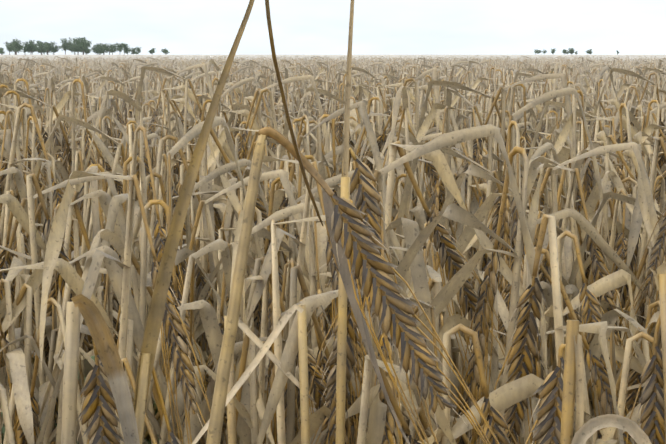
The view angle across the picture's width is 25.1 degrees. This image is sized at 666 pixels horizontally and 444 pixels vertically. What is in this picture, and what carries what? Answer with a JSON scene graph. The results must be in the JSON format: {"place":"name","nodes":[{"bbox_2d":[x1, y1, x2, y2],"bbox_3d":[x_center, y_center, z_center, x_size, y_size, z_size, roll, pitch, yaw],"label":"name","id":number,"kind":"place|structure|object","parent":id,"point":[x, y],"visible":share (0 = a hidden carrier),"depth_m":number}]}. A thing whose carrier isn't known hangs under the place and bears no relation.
{"place":"outdoors","nodes":[
{"label":"outdoors","id":0,"kind":"place"},
{"bbox_2d":[4,41,12,54],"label":"tree","id":1,"kind":"object","parent":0,"point":[7,45],"visible":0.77,"depth_m":1088.19},
{"bbox_2d":[12,39,25,54],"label":"tree","id":2,"kind":"object","parent":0,"point":[18,47],"visible":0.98,"depth_m":1038.13},
{"bbox_2d":[22,42,29,52],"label":"tree","id":3,"kind":"object","parent":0,"point":[26,49],"visible":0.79,"depth_m":1113.49},
{"bbox_2d":[24,40,34,51],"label":"tree","id":4,"kind":"object","parent":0,"point":[31,47],"visible":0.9,"depth_m":1113.43},
{"bbox_2d":[27,44,38,52],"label":"tree","id":5,"kind":"object","parent":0,"point":[28,51],"visible":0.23,"depth_m":1128.57},
{"bbox_2d":[36,42,46,54],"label":"tree","id":6,"kind":"object","parent":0,"point":[42,50],"visible":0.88,"depth_m":1086.70},
{"bbox_2d":[43,43,55,52],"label":"tree","id":7,"kind":"object","parent":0,"point":[48,48],"visible":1,"depth_m":1038.87},
{"bbox_2d":[51,41,60,54],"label":"tree","id":8,"kind":"object","parent":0,"point":[55,50],"visible":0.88,"depth_m":1143.28},
{"bbox_2d":[60,38,72,54],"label":"tree","id":9,"kind":"object","parent":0,"point":[65,43],"visible":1,"depth_m":1063.51},
{"bbox_2d":[66,37,78,54],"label":"tree","id":10,"kind":"object","parent":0,"point":[69,49],"visible":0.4,"depth_m":1076.14},
{"bbox_2d":[68,37,89,54],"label":"tree","id":11,"kind":"object","parent":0,"point":[79,47],"visible":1,"depth_m":1039.49},
{"bbox_2d":[1,356,159,443],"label":"ground","id":12,"kind":"structure","parent":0,"point":[3,427],"depth_m":1.00},
{"bbox_2d":[75,37,91,54],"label":"tree","id":13,"kind":"object","parent":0,"point":[87,46],"visible":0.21,"depth_m":1044.72},
{"bbox_2d":[61,294,139,443],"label":"barley","id":14,"kind":"object","parent":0,"point":[104,398],"visible":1,"depth_m":0.54},
{"bbox_2d":[96,45,104,54],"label":"tree","id":15,"kind":"object","parent":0,"point":[99,50],"visible":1,"depth_m":1141.12},
{"bbox_2d":[103,44,115,54],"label":"tree","id":16,"kind":"object","parent":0,"point":[108,49],"visible":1,"depth_m":1185.84},
{"bbox_2d":[111,43,117,54],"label":"tree","id":17,"kind":"object","parent":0,"point":[114,46],"visible":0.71,"depth_m":1233.62},
{"bbox_2d":[114,43,122,51],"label":"tree","id":18,"kind":"object","parent":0,"point":[119,48],"visible":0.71,"depth_m":1178.31},
{"bbox_2d":[121,43,129,54],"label":"tree","id":19,"kind":"object","parent":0,"point":[124,46],"visible":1,"depth_m":1129.89},
{"bbox_2d":[133,0,322,443],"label":"barley plant","id":20,"kind":"object","parent":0,"point":[146,370],"visible":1,"depth_m":0.55},
{"bbox_2d":[192,304,316,443],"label":"barley leaves","id":21,"kind":"object","parent":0,"point":[301,384],"visible":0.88,"depth_m":0.65},
{"bbox_2d":[0,55,665,68],"bbox_3d":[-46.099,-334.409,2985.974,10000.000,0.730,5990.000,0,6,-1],"label":"crop","id":22,"kind":"object","parent":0,"point":[336,56],"visible":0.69,"depth_m":145.42},
{"bbox_2d":[0,0,665,54],"label":"sky","id":23,"kind":"structure","parent":0,"point":[182,27]},
{"bbox_2d":[206,126,499,443],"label":"barley","id":24,"kind":"object","parent":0,"point":[373,268],"visible":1,"depth_m":0.55},
{"bbox_2d":[336,0,396,443],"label":"barley","id":25,"kind":"object","parent":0,"point":[363,200],"visible":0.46,"depth_m":0.66},
{"bbox_2d":[525,320,651,443],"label":"barley plant","id":26,"kind":"object","parent":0,"point":[554,412],"visible":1,"depth_m":0.55},
{"bbox_2d":[626,261,665,443],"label":"barley","id":27,"kind":"object","parent":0,"point":[652,399],"visible":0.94,"depth_m":0.60}
]}

